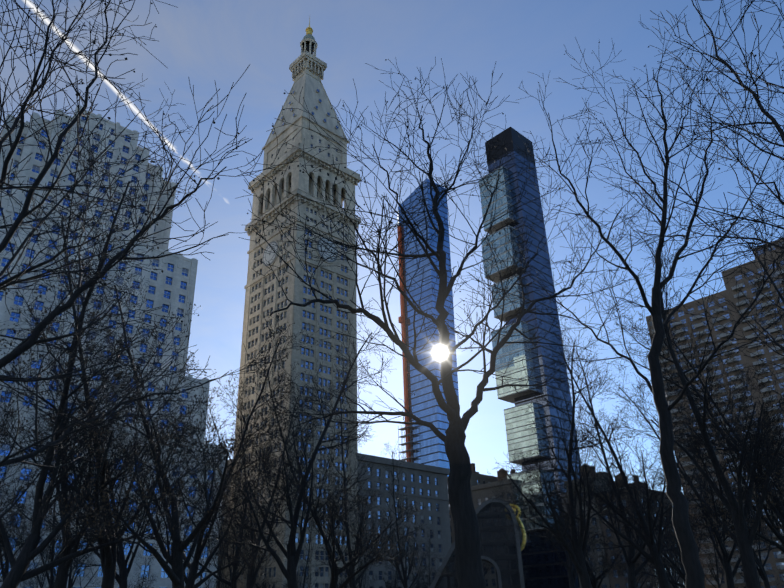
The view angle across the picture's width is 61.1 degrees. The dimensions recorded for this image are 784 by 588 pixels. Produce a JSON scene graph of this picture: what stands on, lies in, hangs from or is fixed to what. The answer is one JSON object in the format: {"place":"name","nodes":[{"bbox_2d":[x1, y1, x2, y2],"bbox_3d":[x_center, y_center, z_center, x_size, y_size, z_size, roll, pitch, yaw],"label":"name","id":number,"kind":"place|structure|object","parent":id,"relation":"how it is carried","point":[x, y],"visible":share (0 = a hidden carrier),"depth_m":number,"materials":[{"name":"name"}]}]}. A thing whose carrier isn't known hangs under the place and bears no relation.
{"place":"outdoors","nodes":[
{"label":"outdoors","id":0,"kind":"place"},
{"bbox_2d":[24,0,196,171],"bbox_3d":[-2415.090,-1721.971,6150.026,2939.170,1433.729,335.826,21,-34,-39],"label":"contrail","id":1,"kind":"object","parent":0,"point":[75,49],"depth_m":6127.82,"materials":[{"name":"white"}]},
{"bbox_2d":[224,18,360,587],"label":"clock tower","id":2,"kind":"structure","parent":0,"point":[264,295],"depth_m":196.95,"materials":[{"name":"beige stone"}]},
{"bbox_2d":[0,0,783,491],"label":"sky","id":3,"kind":"structure","parent":0,"point":[207,42],"materials":[{"name":"blue"}]},
{"label":"park ground","id":4,"kind":"structure","parent":0,"visible":0},
{"bbox_2d":[0,398,46,582],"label":"park tree","id":5,"kind":"object","parent":4,"relation":"on","point":[16,551],"visible":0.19,"depth_m":46.19,"materials":[{"name":"brown plant"}]},
{"bbox_2d":[0,216,48,518],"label":"park tree","id":6,"kind":"object","parent":4,"relation":"on","point":[4,474],"visible":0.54,"depth_m":23.97,"materials":[{"name":"brown plant"}]},
{"bbox_2d":[0,424,60,586],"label":"park tree","id":7,"kind":"object","parent":4,"relation":"on","point":[5,571],"visible":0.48,"depth_m":36.42,"materials":[{"name":"brown plant"}]},
{"bbox_2d":[18,516,71,587],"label":"park tree","id":8,"kind":"object","parent":4,"relation":"on","point":[33,586],"visible":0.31,"depth_m":95.37,"materials":[{"name":"brown plant"}]},
{"bbox_2d":[1,426,97,587],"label":"park tree","id":9,"kind":"object","parent":4,"relation":"on","point":[51,581],"visible":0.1,"depth_m":49.80,"materials":[{"name":"brown plant"}]},
{"bbox_2d":[36,466,118,587],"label":"park tree","id":10,"kind":"object","parent":4,"relation":"on","point":[71,582],"visible":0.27,"depth_m":71.62,"materials":[{"name":"brown plant"}]},
{"bbox_2d":[1,227,184,587],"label":"park tree","id":11,"kind":"object","parent":4,"relation":"on","point":[61,579],"visible":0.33,"depth_m":23.55,"materials":[{"name":"brown plant"}]},
{"bbox_2d":[0,126,220,587],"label":"park tree","id":12,"kind":"object","parent":4,"relation":"on","point":[17,573],"visible":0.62,"depth_m":17.76,"materials":[{"name":"brown plant"}]},
{"bbox_2d":[0,105,225,587],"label":"building","id":13,"kind":"structure","parent":4,"relation":"on","point":[172,285],"depth_m":167.21,"materials":[{"name":"stone"}]},
{"bbox_2d":[43,356,189,587],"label":"park tree","id":14,"kind":"object","parent":4,"relation":"on","point":[122,576],"visible":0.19,"depth_m":31.89,"materials":[{"name":"brown plant"}]},
{"bbox_2d":[1,191,236,587],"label":"park tree","id":15,"kind":"object","parent":4,"relation":"on","point":[108,554],"visible":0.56,"depth_m":20.36,"materials":[{"name":"brown plant"}]},
{"bbox_2d":[128,538,157,587],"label":"park tree","id":16,"kind":"object","parent":4,"relation":"on","point":[141,583],"visible":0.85,"depth_m":104.06,"materials":[{"name":"brown plant"}]},
{"bbox_2d":[0,0,302,467],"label":"tree","id":17,"kind":"object","parent":4,"relation":"on","point":[27,343],"visible":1,"depth_m":8.75,"materials":[{"name":"brown plant"}]},
{"bbox_2d":[17,248,288,587],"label":"park tree","id":18,"kind":"object","parent":4,"relation":"on","point":[174,560],"visible":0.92,"depth_m":18.04,"materials":[{"name":"brown plant"}]},
{"bbox_2d":[197,503,243,587],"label":"park tree","id":19,"kind":"object","parent":4,"relation":"on","point":[219,581],"visible":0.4,"depth_m":86.41,"materials":[{"name":"brown plant"}]},
{"bbox_2d":[143,312,319,587],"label":"park tree","id":20,"kind":"object","parent":4,"relation":"on","point":[193,574],"visible":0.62,"depth_m":28.15,"materials":[{"name":"brown plant"}]},
{"bbox_2d":[166,404,296,587],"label":"park tree","id":21,"kind":"object","parent":4,"relation":"on","point":[234,576],"visible":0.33,"depth_m":46.03,"materials":[{"name":"brown plant"}]},
{"bbox_2d":[187,387,320,587],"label":"park tree","id":22,"kind":"object","parent":4,"relation":"on","point":[251,578],"visible":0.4,"depth_m":36.11,"materials":[{"name":"brown plant"}]},
{"bbox_2d":[239,532,277,587],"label":"park tree","id":23,"kind":"object","parent":4,"relation":"on","point":[256,579],"visible":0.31,"depth_m":95.92,"materials":[{"name":"brown plant"}]},
{"bbox_2d":[231,537,287,587],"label":"park tree","id":24,"kind":"object","parent":4,"relation":"on","point":[264,582],"visible":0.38,"depth_m":110.83,"materials":[{"name":"brown plant"}]},
{"bbox_2d":[183,301,396,587],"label":"park tree","id":25,"kind":"object","parent":4,"relation":"on","point":[291,554],"visible":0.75,"depth_m":25.85,"materials":[{"name":"brown plant"}]},
{"bbox_2d":[277,510,320,587],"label":"park tree","id":26,"kind":"object","parent":4,"relation":"on","point":[304,576],"visible":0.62,"depth_m":103.31,"materials":[{"name":"brown plant"}]},
{"bbox_2d":[223,349,425,587],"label":"park tree","id":27,"kind":"object","parent":4,"relation":"on","point":[336,571],"visible":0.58,"depth_m":29.80,"materials":[{"name":"brown plant"}]},
{"bbox_2d":[216,453,452,587],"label":"building","id":28,"kind":"structure","parent":4,"relation":"on","point":[427,485],"depth_m":189.80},
{"bbox_2d":[322,536,365,587],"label":"park tree","id":29,"kind":"object","parent":4,"relation":"on","point":[344,575],"visible":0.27,"depth_m":129.21,"materials":[{"name":"brown plant"}]},
{"bbox_2d":[339,513,385,587],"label":"park tree","id":30,"kind":"object","parent":4,"relation":"on","point":[362,578],"visible":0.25,"depth_m":97.96,"materials":[{"name":"brown plant"}]},
{"bbox_2d":[309,380,419,587],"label":"park tree","id":31,"kind":"object","parent":4,"relation":"on","point":[353,582],"visible":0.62,"depth_m":43.03,"materials":[{"name":"brown plant"}]},
{"bbox_2d":[376,530,407,587],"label":"park tree","id":32,"kind":"object","parent":4,"relation":"on","point":[389,583],"visible":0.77,"depth_m":105.65,"materials":[{"name":"brown plant"}]},
{"bbox_2d":[372,441,450,587],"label":"park tree","id":33,"kind":"object","parent":4,"relation":"on","point":[405,574],"visible":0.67,"depth_m":60.27,"materials":[{"name":"brown plant"}]},
{"bbox_2d":[408,551,428,587],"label":"park tree","id":34,"kind":"object","parent":4,"relation":"on","point":[420,571],"visible":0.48,"depth_m":147.99,"materials":[{"name":"brown plant"}]},
{"bbox_2d":[407,535,434,587],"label":"park tree","id":35,"kind":"object","parent":4,"relation":"on","point":[417,582],"visible":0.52,"depth_m":123.99,"materials":[{"name":"brown plant"}]},
{"bbox_2d":[413,529,441,587],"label":"park tree","id":36,"kind":"object","parent":4,"relation":"on","point":[428,578],"visible":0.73,"depth_m":111.84,"materials":[{"name":"brown plant"}]},
{"bbox_2d":[397,178,458,476],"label":"tower","id":37,"kind":"structure","parent":4,"relation":"on","point":[425,445],"depth_m":362.50,"materials":[{"name":"blue glass"}]},
{"bbox_2d":[235,57,668,587],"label":"tree","id":38,"kind":"object","parent":4,"relation":"on","point":[468,569],"visible":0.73,"depth_m":11.89,"materials":[{"name":"brown plant"}]},
{"bbox_2d":[430,498,525,587],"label":"bling sculpture","id":39,"kind":"object","parent":4,"relation":"on","point":[483,513],"visible":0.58,"depth_m":65.65,"materials":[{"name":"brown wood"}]},
{"bbox_2d":[456,479,516,581],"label":"park tree","id":40,"kind":"object","parent":4,"relation":"on","point":[495,538],"visible":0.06,"depth_m":73.25,"materials":[{"name":"brown plant"}]},
{"bbox_2d":[496,534,538,585],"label":"park tree","id":41,"kind":"object","parent":4,"relation":"on","point":[524,575],"visible":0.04,"depth_m":112.19,"materials":[{"name":"brown plant"}]},
{"bbox_2d":[479,127,580,587],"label":"skyscraper","id":42,"kind":"structure","parent":4,"relation":"on","point":[545,570],"depth_m":244.29,"materials":[{"name":"blue glass"}]},
{"bbox_2d":[514,425,602,587],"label":"park tree","id":43,"kind":"object","parent":4,"relation":"on","point":[571,576],"visible":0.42,"depth_m":46.46,"materials":[{"name":"brown plant"}]},
{"bbox_2d":[484,309,640,587],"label":"park tree","id":44,"kind":"object","parent":4,"relation":"on","point":[577,551],"visible":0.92,"depth_m":25.16,"materials":[{"name":"brown plant"}]},
{"bbox_2d":[447,463,693,587],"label":"street buildings","id":45,"kind":"structure","parent":4,"relation":"on","point":[481,488],"depth_m":200.90,"materials":[{"name":"beige brick"}]},
{"bbox_2d":[509,445,636,587],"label":"park tree","id":46,"kind":"object","parent":4,"relation":"on","point":[593,579],"visible":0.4,"depth_m":50.50,"materials":[{"name":"brown plant"}]},
{"bbox_2d":[587,554,610,587],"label":"park tree","id":47,"kind":"object","parent":4,"relation":"on","point":[595,575],"visible":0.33,"depth_m":157.51,"materials":[{"name":"brown plant"}]},
{"bbox_2d":[533,341,715,587],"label":"park tree","id":48,"kind":"object","parent":4,"relation":"on","point":[654,558],"visible":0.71,"depth_m":28.31,"materials":[{"name":"brown plant"}]},
{"bbox_2d":[546,324,702,587],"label":"park tree","id":49,"kind":"object","parent":4,"relation":"on","point":[631,558],"visible":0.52,"depth_m":37.27,"materials":[{"name":"brown plant"}]},
{"bbox_2d":[613,509,654,587],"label":"park tree","id":50,"kind":"object","parent":4,"relation":"on","point":[643,574],"visible":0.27,"depth_m":83.58,"materials":[{"name":"brown plant"}]},
{"bbox_2d":[495,15,783,587],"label":"tree","id":51,"kind":"object","parent":4,"relation":"on","point":[694,571],"visible":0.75,"depth_m":15.25,"materials":[{"name":"brown plant"}]},
{"bbox_2d":[639,524,675,587],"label":"park tree","id":52,"kind":"object","parent":4,"relation":"on","point":[653,582],"visible":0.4,"depth_m":101.84,"materials":[{"name":"brown plant"}]},
{"bbox_2d":[610,436,713,587],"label":"park tree","id":53,"kind":"object","parent":4,"relation":"on","point":[681,572],"visible":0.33,"depth_m":46.71,"materials":[{"name":"brown plant"}]},
{"bbox_2d":[623,489,705,587],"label":"park tree","id":54,"kind":"object","parent":4,"relation":"on","point":[673,584],"visible":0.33,"depth_m":71.38,"materials":[{"name":"brown plant"}]},
{"bbox_2d":[652,455,713,573],"bbox_3d":[27.643,23.242,64.074,6.736,17.045,9.428,-16,-29,27],"label":"park tree","id":55,"kind":"object","parent":4,"relation":"on","point":[678,557],"visible":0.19,"depth_m":63.39,"materials":[{"name":"brown plant"}]},
{"bbox_2d":[588,177,783,587],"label":"park tree","id":56,"kind":"object","parent":4,"relation":"on","point":[743,538],"visible":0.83,"depth_m":19.96,"materials":[{"name":"brown plant"}]},
{"bbox_2d":[598,361,782,587],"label":"park tree","id":57,"kind":"object","parent":4,"relation":"on","point":[725,558],"visible":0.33,"depth_m":36.93,"materials":[{"name":"brown plant"}]},
{"bbox_2d":[614,307,783,551],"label":"park tree","id":58,"kind":"object","parent":4,"relation":"on","point":[773,495],"visible":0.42,"depth_m":22.52,"materials":[{"name":"brown plant"}]},
{"bbox_2d":[682,487,734,587],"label":"park tree","id":59,"kind":"object","parent":4,"relation":"on","point":[712,571],"visible":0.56,"depth_m":81.42,"materials":[{"name":"brown plant"}]},
{"bbox_2d":[636,0,783,396],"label":"tree","id":60,"kind":"object","parent":4,"relation":"on","point":[756,97],"visible":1,"depth_m":10.21,"materials":[{"name":"brown plant"}]},
{"bbox_2d":[639,293,783,546],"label":"park tree","id":61,"kind":"object","parent":4,"relation":"on","point":[713,402],"visible":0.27,"depth_m":30.57,"materials":[{"name":"brown plant"}]},
{"bbox_2d":[646,239,783,587],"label":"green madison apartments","id":62,"kind":"structure","parent":4,"relation":"on","point":[730,294],"depth_m":218.24,"materials":[{"name":"brown brick"}]},
{"bbox_2d":[680,425,781,587],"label":"park tree","id":63,"kind":"object","parent":4,"relation":"on","point":[762,572],"visible":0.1,"depth_m":50.54,"materials":[{"name":"brown plant"}]},
{"bbox_2d":[700,212,783,496],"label":"park tree","id":64,"kind":"object","parent":4,"relation":"on","point":[758,280],"visible":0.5,"depth_m":28.45,"materials":[{"name":"brown plant"}]},
{"bbox_2d":[728,547,769,586],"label":"park tree","id":65,"kind":"object","parent":4,"relation":"on","point":[742,573],"visible":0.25,"depth_m":134.10,"materials":[{"name":"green plant"}]},
{"bbox_2d":[769,525,783,585],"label":"park tree","id":66,"kind":"object","parent":4,"relation":"on","point":[778,570],"visible":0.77,"depth_m":104.65,"materials":[{"name":"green plant"}]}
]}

